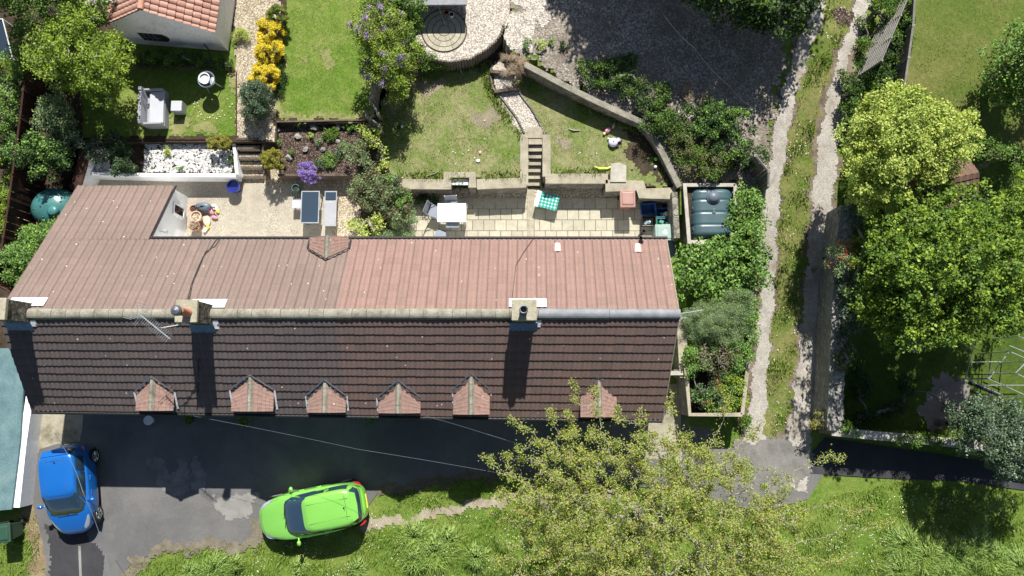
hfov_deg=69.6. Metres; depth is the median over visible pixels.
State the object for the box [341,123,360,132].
plant
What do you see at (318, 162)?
plant
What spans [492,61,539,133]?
gravel path
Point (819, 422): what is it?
shrub
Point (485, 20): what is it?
gravel ground
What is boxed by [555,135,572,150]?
bare lawn patch
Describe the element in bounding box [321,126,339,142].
plant
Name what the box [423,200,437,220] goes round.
folding chair
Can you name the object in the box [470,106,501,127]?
bare lawn patch
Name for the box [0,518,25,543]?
wheelie bin
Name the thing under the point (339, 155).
plant
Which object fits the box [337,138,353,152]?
plant
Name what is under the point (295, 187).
plant pot
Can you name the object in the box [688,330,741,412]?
plot ground
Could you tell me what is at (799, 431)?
lane track
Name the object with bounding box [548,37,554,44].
plant
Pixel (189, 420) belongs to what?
plant pot
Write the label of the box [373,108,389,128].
shrub
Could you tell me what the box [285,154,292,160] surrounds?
garden rock
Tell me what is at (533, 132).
stone slab
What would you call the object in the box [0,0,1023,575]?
ground
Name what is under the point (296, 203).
garden table
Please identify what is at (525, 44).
plant
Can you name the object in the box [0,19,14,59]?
cold frame
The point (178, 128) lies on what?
dry lawn patch
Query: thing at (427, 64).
shrub
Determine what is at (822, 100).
dirt track
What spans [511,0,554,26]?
pale yard patch
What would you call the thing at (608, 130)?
toy doll set
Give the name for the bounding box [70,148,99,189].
ground
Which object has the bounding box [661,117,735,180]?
shrub
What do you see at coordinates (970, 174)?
tiled shed
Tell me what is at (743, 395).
lane wall
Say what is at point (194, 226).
plant pot
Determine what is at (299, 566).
grass tussock
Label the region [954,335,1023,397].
climbing frame
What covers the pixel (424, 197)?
shrub
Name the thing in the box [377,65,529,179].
lawn
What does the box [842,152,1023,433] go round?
orchard grass
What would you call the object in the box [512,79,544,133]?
path edging
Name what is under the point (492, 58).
raised garden ground
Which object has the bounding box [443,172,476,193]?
alcove wall
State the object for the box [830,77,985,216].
tree
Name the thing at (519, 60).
ornamental grass
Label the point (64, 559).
tarmac patch
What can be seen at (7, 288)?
board fence
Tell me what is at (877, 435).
garden wall
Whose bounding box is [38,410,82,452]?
concrete pad
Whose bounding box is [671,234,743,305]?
shrub
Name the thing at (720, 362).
shrub
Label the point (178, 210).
window
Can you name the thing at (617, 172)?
stone slab
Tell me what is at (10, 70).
shrub
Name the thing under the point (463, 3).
open fronted store
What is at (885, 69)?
shrub
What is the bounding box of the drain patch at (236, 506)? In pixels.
[212,492,259,520]
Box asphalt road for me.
[33,411,822,575]
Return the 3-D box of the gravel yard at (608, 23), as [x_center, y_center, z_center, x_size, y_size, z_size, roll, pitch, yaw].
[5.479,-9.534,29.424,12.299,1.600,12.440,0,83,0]
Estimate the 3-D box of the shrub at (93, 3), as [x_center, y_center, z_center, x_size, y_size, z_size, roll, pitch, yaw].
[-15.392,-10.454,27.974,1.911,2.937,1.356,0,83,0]
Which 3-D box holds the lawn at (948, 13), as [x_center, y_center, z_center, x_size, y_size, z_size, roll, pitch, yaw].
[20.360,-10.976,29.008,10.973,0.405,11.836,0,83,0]
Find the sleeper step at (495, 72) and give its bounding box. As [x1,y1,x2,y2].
[490,70,514,76]
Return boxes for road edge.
[121,518,263,575]
[375,465,614,496]
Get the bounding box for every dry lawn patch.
[169,114,192,135]
[193,121,221,134]
[227,71,237,94]
[272,33,287,118]
[274,107,375,123]
[300,56,308,62]
[316,45,336,71]
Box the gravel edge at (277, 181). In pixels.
[227,168,333,190]
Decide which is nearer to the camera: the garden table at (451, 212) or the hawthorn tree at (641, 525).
the hawthorn tree at (641, 525)
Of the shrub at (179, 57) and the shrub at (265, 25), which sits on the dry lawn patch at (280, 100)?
the shrub at (265, 25)
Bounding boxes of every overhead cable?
[55,434,109,574]
[196,416,676,511]
[427,416,638,479]
[663,14,754,108]
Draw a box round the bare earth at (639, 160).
[622,125,665,184]
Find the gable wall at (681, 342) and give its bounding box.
[673,317,687,377]
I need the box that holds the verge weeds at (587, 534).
[0,479,1023,575]
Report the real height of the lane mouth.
0.001 m
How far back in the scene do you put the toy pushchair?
28.66 m
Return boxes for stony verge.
[740,103,776,179]
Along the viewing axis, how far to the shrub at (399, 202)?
28.10 m
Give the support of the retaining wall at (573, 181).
on the ground at (826, 490)
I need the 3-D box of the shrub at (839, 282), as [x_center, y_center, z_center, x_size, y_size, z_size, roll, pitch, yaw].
[12.415,-0.675,27.474,1.432,2.411,5.305,5,83,1]
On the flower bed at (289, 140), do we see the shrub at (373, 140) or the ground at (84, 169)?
the shrub at (373, 140)
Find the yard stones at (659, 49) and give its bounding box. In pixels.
[532,6,764,106]
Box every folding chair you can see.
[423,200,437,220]
[434,229,448,235]
[444,195,457,202]
[446,222,459,229]
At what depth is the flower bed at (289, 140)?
29.09 m
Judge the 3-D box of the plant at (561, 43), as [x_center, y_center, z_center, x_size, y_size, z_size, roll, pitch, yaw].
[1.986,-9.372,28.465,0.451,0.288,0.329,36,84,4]
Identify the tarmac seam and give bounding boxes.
[78,546,81,575]
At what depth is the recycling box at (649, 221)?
29.06 m
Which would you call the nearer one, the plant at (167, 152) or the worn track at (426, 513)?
the worn track at (426, 513)
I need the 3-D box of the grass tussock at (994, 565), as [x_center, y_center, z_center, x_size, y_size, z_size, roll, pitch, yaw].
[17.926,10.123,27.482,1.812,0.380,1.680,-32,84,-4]
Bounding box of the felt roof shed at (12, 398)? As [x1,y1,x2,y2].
[0,348,25,509]
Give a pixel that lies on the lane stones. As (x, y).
(793, 245)
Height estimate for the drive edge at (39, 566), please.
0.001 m
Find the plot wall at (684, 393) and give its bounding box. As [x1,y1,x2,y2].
[677,368,741,416]
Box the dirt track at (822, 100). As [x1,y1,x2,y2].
[735,0,872,441]
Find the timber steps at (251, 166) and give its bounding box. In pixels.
[236,138,264,178]
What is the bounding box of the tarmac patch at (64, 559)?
[44,524,104,575]
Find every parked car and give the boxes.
[37,444,102,534]
[259,479,368,545]
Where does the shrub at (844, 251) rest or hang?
on the dirt track at (822, 100)
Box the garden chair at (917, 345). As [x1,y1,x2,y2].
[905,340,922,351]
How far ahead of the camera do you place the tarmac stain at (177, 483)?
28.01 m
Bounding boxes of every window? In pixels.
[138,33,169,41]
[172,202,184,218]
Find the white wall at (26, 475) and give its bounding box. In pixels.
[14,397,42,507]
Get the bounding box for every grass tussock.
[178,560,201,575]
[194,550,234,575]
[226,551,246,574]
[287,554,310,575]
[346,558,370,575]
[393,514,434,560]
[398,544,429,575]
[408,526,461,575]
[430,520,465,560]
[460,541,491,573]
[878,551,916,575]
[880,520,927,567]
[904,530,946,575]
[919,555,962,575]
[926,528,975,575]
[954,521,999,570]
[973,537,1012,575]
[998,543,1023,575]
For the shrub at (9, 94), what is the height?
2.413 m
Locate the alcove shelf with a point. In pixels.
(463, 182)
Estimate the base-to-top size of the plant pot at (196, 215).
0.360 m
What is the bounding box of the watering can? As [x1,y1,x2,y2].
[193,202,215,211]
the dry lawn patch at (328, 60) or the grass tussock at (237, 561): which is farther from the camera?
the dry lawn patch at (328, 60)
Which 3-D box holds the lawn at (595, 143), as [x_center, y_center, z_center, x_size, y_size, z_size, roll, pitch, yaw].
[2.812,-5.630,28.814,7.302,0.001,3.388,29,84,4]
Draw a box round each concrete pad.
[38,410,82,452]
[640,384,681,460]
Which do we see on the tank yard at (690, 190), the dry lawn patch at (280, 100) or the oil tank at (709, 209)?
the oil tank at (709, 209)
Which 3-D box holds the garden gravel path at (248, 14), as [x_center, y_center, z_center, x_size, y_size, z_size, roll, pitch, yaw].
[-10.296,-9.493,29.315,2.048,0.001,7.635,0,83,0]
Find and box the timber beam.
[671,371,683,374]
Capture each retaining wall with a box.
[400,179,452,194]
[477,178,525,194]
[544,174,607,188]
[603,180,675,203]
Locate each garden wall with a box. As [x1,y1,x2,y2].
[812,205,854,427]
[817,427,987,451]
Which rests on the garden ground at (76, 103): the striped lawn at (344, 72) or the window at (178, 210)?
the striped lawn at (344, 72)
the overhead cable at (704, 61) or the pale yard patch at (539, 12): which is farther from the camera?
the pale yard patch at (539, 12)
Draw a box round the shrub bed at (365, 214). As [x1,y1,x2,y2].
[358,189,405,235]
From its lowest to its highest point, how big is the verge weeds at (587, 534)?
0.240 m
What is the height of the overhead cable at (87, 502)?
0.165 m
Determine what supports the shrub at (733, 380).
on the plot ground at (704, 378)
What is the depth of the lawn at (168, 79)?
29.05 m
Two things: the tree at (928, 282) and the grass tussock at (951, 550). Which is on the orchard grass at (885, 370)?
the tree at (928, 282)
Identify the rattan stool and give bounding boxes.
[171,101,186,114]
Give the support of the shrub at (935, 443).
on the garden wall at (877, 435)
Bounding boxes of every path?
[233,0,280,141]
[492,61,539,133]
[503,12,536,52]
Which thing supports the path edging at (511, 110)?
on the gravel path at (521, 105)
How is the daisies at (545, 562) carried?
on the ground at (826, 490)
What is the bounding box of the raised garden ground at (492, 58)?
[358,43,672,191]
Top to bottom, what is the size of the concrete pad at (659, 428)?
0.020 m
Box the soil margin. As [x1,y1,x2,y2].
[0,149,78,347]
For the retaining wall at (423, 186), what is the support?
on the ground at (826, 490)
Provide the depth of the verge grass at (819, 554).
27.74 m
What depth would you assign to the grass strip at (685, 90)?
28.31 m
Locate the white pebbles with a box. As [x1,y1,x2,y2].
[90,144,233,172]
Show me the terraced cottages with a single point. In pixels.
(110, 303)
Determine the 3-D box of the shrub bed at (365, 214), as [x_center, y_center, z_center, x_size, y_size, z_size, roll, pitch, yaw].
[-5.232,-3.228,29.404,2.929,0.001,3.336,0,83,0]
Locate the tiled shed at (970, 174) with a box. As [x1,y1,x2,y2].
[878,158,979,226]
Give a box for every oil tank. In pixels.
[30,188,71,224]
[690,188,732,238]
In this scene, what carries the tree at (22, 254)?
on the soil margin
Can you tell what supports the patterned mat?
on the paved patio at (561, 225)
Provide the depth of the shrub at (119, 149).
28.21 m
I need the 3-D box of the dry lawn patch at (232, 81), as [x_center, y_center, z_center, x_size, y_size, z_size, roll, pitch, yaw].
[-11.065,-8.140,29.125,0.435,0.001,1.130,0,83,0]
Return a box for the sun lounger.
[324,191,338,225]
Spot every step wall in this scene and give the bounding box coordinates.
[520,134,527,191]
[542,134,550,182]
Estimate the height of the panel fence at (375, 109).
1.240 m
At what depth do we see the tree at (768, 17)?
26.39 m
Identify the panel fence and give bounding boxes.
[365,114,383,134]
[368,96,382,121]
[370,72,381,108]
[746,154,769,192]
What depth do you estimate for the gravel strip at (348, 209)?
29.38 m
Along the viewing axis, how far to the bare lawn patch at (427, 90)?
29.11 m
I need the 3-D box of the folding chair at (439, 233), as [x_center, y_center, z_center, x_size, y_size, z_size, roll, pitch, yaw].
[-2.829,-1.978,28.750,0.488,0.933,0.586,22,83,3]
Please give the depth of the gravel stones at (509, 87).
29.12 m
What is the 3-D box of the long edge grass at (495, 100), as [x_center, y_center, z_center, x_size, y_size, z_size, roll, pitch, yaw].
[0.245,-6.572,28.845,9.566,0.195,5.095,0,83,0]
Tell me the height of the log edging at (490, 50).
0.879 m
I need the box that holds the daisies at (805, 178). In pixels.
[774,7,846,422]
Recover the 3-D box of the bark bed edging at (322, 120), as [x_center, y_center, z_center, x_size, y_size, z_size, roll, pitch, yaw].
[-7.462,-6.541,29.116,3.566,0.450,0.060,-1,83,0]
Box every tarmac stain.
[146,456,168,487]
[162,457,190,496]
[190,456,207,492]
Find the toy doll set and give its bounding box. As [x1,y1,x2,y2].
[603,127,610,134]
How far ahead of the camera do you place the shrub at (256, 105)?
28.11 m
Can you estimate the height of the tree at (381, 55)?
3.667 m
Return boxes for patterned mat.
[534,190,559,211]
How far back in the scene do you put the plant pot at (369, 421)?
27.96 m
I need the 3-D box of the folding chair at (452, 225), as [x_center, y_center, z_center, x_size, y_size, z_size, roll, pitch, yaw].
[-2.310,-2.556,28.825,0.488,0.933,0.586,0,83,0]
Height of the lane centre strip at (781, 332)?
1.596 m
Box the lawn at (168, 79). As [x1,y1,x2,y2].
[80,38,237,137]
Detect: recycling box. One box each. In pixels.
[640,202,655,214]
[641,215,655,226]
[653,224,671,240]
[656,208,667,218]
[656,217,667,223]
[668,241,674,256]
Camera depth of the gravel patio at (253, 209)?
29.39 m
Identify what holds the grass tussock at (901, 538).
on the ground at (826, 490)
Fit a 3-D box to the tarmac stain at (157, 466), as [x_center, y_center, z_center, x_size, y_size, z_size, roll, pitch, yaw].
[-13.444,6.976,28.067,0.704,0.001,1.345,-29,83,-4]
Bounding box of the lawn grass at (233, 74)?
[85,0,371,135]
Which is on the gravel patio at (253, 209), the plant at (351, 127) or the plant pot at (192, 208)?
the plant pot at (192, 208)
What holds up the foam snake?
on the lawn at (595, 143)
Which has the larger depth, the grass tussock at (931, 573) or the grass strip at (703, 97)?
the grass strip at (703, 97)
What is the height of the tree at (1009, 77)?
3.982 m
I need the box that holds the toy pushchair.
[607,138,621,147]
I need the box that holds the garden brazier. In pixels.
[197,71,222,93]
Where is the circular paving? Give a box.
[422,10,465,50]
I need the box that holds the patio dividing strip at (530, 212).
[527,189,533,235]
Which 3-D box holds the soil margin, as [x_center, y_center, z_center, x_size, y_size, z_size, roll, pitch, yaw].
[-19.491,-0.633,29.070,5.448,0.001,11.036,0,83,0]
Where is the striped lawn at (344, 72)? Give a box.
[278,0,372,120]
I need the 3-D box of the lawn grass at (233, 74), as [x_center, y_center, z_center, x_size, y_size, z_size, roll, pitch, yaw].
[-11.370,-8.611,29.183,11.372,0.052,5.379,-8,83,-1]
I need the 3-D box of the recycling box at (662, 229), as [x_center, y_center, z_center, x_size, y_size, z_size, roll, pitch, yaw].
[5.906,-2.097,28.821,0.740,0.884,0.640,-2,83,0]
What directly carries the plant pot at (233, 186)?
on the gravel patio at (253, 209)
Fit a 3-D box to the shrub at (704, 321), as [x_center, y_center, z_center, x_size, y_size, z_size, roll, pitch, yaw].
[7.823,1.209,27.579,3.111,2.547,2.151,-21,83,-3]
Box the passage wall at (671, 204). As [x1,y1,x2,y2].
[665,192,679,241]
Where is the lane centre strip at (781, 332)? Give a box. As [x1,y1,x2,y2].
[762,0,852,438]
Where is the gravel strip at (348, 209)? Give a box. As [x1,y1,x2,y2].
[331,181,361,235]
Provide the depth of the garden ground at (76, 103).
29.02 m
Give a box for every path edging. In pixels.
[489,64,524,133]
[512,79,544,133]
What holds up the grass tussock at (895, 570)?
on the ground at (826, 490)
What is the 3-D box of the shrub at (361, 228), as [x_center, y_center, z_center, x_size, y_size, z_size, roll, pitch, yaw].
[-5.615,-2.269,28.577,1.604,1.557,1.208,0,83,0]
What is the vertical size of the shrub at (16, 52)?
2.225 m
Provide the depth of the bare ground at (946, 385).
28.32 m
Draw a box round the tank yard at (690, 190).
[681,180,737,245]
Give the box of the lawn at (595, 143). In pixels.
[515,77,667,187]
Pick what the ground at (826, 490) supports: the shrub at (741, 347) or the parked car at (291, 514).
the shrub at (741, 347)
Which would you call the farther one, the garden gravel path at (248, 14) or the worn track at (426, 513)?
the garden gravel path at (248, 14)
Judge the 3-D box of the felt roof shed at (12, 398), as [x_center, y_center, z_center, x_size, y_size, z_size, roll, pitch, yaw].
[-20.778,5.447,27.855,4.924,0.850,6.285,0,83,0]
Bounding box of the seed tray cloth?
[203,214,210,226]
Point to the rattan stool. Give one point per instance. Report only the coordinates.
(178, 107)
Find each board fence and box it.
[0,61,49,286]
[0,284,13,294]
[890,0,915,86]
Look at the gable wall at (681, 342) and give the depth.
27.55 m
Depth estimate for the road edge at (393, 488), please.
28.02 m
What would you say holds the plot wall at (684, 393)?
on the ground at (826, 490)
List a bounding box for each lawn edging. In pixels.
[82,138,206,139]
[138,63,232,70]
[236,72,236,136]
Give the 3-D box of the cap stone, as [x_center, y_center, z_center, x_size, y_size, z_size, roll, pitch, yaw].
[12.111,1.065,27.019,0.664,0.940,8.352,4,83,1]
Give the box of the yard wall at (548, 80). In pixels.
[523,62,681,189]
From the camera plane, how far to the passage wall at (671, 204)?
28.21 m
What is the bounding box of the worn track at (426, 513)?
[360,488,611,533]
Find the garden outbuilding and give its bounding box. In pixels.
[105,0,234,50]
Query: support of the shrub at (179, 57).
on the garden ground at (76, 103)
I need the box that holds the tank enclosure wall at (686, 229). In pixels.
[681,183,738,245]
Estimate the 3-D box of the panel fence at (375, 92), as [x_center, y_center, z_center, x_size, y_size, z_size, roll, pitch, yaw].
[-5.224,-7.709,28.265,0.122,1.639,1.288,6,83,1]
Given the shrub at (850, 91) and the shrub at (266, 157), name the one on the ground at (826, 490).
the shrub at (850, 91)
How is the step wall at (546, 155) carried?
on the ground at (826, 490)
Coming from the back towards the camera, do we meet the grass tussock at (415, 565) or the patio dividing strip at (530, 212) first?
the patio dividing strip at (530, 212)
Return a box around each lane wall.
[735,277,757,414]
[751,188,768,273]
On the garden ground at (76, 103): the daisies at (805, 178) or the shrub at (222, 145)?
the shrub at (222, 145)
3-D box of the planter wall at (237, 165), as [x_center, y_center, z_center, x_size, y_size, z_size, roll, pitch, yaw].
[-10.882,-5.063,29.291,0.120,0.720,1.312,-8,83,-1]
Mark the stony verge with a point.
(762, 128)
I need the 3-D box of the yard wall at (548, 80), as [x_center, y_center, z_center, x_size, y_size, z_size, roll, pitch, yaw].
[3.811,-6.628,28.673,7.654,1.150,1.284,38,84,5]
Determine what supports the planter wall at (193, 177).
on the ground at (826, 490)
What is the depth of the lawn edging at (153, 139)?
28.80 m
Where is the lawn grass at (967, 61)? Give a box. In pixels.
[916,0,1023,136]
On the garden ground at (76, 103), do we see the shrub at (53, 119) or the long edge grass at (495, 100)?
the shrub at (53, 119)
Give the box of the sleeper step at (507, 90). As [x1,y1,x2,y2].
[494,86,519,94]
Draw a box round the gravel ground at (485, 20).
[410,0,509,67]
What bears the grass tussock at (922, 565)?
on the ground at (826, 490)
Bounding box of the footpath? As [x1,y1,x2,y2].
[809,438,1023,489]
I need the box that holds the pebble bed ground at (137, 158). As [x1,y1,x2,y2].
[89,144,234,173]
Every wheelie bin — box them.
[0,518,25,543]
[617,190,635,208]
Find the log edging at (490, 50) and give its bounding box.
[409,24,504,70]
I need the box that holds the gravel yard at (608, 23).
[504,0,793,191]
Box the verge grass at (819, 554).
[0,476,1023,575]
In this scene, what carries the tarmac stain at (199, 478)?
on the asphalt road
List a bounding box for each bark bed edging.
[262,143,270,179]
[276,119,367,122]
[278,174,355,180]
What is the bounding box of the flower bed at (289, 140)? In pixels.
[278,125,383,184]
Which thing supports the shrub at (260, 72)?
on the garden ground at (76, 103)
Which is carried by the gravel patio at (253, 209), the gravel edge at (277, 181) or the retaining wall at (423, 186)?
the gravel edge at (277, 181)
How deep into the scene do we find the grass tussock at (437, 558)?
27.43 m
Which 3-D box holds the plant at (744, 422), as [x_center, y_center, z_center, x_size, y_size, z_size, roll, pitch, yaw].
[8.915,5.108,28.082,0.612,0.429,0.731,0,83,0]
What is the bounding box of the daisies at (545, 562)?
[252,496,1005,575]
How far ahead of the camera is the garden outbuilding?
27.68 m
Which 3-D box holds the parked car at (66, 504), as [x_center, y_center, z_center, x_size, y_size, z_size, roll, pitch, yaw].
[-16.401,7.460,27.178,2.102,1.644,3.286,-9,83,-1]
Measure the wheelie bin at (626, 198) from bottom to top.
1.012 m
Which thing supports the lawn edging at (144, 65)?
on the garden ground at (76, 103)
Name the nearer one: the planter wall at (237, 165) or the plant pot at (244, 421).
the plant pot at (244, 421)
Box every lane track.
[743,0,825,444]
[786,0,871,492]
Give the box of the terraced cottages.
[0,185,702,422]
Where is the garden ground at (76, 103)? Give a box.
[0,0,411,149]
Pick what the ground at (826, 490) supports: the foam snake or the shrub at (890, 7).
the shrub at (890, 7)
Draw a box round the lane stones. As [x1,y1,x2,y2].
[759,114,841,426]
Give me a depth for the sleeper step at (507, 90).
28.91 m
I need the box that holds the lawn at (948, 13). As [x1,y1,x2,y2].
[902,0,1023,155]
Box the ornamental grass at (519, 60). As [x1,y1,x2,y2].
[498,52,531,81]
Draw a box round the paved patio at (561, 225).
[400,198,661,235]
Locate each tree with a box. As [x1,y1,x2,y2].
[0,0,87,40]
[0,215,58,287]
[19,0,138,110]
[346,0,425,106]
[477,376,894,575]
[676,0,828,41]
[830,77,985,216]
[844,169,1023,354]
[934,391,1023,486]
[975,17,1023,119]
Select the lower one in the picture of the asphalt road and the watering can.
the asphalt road
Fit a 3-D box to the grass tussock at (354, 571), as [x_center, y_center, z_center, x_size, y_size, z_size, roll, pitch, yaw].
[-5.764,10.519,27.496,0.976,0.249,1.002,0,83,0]
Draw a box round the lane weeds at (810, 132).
[765,1,851,434]
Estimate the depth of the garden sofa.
28.52 m
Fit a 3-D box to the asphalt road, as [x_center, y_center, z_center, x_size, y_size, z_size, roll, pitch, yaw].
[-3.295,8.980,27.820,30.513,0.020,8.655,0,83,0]
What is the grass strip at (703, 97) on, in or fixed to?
on the gravel yard at (608, 23)
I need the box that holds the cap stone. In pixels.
[827,205,855,430]
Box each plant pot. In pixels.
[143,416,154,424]
[179,416,195,426]
[187,218,200,231]
[189,205,198,211]
[190,211,202,221]
[226,180,240,192]
[232,417,251,429]
[291,184,300,192]
[364,419,374,425]
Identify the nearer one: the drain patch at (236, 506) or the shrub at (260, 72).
the drain patch at (236, 506)
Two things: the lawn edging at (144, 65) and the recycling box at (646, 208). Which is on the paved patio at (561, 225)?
the recycling box at (646, 208)
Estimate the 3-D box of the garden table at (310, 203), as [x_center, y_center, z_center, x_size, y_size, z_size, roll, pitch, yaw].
[-7.874,-3.112,29.041,0.716,0.710,1.282,0,83,0]
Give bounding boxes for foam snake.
[594,166,610,169]
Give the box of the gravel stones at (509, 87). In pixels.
[497,53,534,125]
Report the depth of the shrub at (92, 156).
28.38 m
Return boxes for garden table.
[292,199,300,209]
[300,191,322,225]
[437,203,465,224]
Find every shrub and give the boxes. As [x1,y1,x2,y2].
[0,50,22,160]
[0,128,74,181]
[0,144,17,233]
[1,59,22,80]
[3,15,39,83]
[29,89,79,144]
[53,126,107,165]
[75,0,129,28]
[101,128,138,177]
[124,48,233,71]
[206,134,231,150]
[237,78,277,126]
[247,62,280,90]
[253,35,284,64]
[256,16,286,44]
[258,147,285,171]
[265,4,289,27]
[275,53,289,97]
[297,161,321,185]
[343,137,412,229]
[345,212,385,235]
[355,122,389,173]
[360,0,427,47]
[371,207,418,235]
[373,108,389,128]
[383,172,413,208]
[393,42,426,92]
[411,193,441,211]
[416,50,450,71]
[578,52,685,137]
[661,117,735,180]
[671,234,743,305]
[677,95,770,170]
[679,286,762,347]
[680,288,761,379]
[685,355,741,414]
[690,339,751,373]
[705,359,749,420]
[711,179,773,296]
[808,407,824,429]
[811,237,857,278]
[830,327,856,373]
[832,194,869,338]
[836,54,870,130]
[839,419,862,438]
[849,365,957,428]
[854,0,912,52]
[856,14,917,100]
[892,430,947,449]
[965,136,1023,173]
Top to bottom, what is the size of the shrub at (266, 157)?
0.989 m
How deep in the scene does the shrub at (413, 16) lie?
27.50 m
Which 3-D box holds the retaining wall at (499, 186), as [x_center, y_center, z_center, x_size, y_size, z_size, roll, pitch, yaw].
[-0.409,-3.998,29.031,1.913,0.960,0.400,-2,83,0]
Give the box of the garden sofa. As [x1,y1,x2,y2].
[137,86,169,129]
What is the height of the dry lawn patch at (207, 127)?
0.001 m
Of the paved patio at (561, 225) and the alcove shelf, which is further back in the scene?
the paved patio at (561, 225)
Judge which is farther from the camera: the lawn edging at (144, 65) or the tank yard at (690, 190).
the lawn edging at (144, 65)
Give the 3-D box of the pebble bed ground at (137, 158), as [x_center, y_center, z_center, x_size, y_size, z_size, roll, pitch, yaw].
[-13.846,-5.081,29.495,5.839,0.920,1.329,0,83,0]
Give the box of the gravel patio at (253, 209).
[97,180,332,235]
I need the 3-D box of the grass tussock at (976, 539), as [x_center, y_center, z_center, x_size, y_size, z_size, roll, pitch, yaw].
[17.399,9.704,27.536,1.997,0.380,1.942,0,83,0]
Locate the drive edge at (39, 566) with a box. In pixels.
[17,504,45,575]
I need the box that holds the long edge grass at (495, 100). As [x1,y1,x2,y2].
[397,60,639,181]
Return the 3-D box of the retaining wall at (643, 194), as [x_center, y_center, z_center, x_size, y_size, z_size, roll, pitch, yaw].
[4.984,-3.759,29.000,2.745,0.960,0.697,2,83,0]
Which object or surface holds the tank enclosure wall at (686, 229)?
on the ground at (826, 490)
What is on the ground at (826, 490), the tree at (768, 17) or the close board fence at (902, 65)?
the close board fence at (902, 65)
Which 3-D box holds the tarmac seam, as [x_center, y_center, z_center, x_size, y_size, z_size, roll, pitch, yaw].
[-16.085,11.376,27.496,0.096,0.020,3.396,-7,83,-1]
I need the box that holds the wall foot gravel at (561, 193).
[411,186,617,205]
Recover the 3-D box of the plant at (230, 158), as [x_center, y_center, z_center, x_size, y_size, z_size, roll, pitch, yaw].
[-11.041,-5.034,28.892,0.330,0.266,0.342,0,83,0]
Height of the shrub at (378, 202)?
1.932 m
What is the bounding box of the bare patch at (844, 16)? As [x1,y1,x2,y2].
[832,6,854,25]
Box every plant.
[163,145,171,155]
[227,155,233,163]
[230,26,251,40]
[306,132,313,137]
[312,160,325,169]
[314,138,322,146]
[318,151,340,168]
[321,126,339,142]
[334,148,342,157]
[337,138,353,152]
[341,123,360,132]
[522,38,531,50]
[534,38,547,50]
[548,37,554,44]
[559,41,568,50]
[574,58,587,69]
[622,51,639,63]
[738,412,752,431]
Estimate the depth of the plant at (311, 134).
28.96 m
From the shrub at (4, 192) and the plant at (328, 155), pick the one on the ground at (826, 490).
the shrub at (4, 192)
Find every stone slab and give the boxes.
[525,127,542,138]
[610,163,625,181]
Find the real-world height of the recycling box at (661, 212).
0.377 m
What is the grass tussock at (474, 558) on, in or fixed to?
on the ground at (826, 490)
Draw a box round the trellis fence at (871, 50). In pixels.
[854,0,907,79]
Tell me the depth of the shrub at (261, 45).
28.62 m
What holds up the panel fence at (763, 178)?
on the gravel yard at (608, 23)
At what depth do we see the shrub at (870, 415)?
27.85 m
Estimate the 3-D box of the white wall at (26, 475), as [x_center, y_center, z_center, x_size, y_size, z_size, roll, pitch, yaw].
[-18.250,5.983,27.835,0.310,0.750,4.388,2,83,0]
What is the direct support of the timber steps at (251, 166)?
on the ground at (826, 490)
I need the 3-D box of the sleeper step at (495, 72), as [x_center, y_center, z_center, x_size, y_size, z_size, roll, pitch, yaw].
[-0.381,-8.491,29.093,1.000,0.200,0.130,6,83,1]
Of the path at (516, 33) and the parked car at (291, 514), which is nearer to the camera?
the parked car at (291, 514)
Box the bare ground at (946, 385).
[916,371,971,434]
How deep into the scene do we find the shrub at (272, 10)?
28.68 m
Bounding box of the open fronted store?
[404,0,466,13]
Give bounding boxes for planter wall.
[85,146,241,181]
[232,144,242,178]
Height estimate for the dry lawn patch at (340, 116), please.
0.001 m
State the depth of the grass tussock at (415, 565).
27.39 m
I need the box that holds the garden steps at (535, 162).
[528,138,541,185]
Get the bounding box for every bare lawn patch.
[419,77,445,97]
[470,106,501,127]
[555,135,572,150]
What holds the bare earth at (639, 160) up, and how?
on the lawn at (595, 143)
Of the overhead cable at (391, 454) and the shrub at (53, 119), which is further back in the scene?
the shrub at (53, 119)
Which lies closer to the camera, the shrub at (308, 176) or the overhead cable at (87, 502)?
the overhead cable at (87, 502)
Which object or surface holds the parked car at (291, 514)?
on the asphalt road
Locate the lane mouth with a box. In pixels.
[718,435,815,504]
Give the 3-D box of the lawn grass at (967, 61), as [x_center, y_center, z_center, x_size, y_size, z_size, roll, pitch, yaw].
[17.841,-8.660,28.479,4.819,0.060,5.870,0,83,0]
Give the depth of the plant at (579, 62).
28.33 m
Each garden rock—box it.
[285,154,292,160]
[294,133,301,138]
[310,124,318,129]
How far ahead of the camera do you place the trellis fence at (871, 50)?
27.57 m
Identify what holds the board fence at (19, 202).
on the soil margin
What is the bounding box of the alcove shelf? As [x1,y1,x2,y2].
[452,179,467,184]
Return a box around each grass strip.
[681,74,694,102]
[698,90,708,116]
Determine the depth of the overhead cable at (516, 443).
23.92 m
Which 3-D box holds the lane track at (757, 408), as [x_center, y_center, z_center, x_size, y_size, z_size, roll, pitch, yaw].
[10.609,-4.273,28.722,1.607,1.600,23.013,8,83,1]

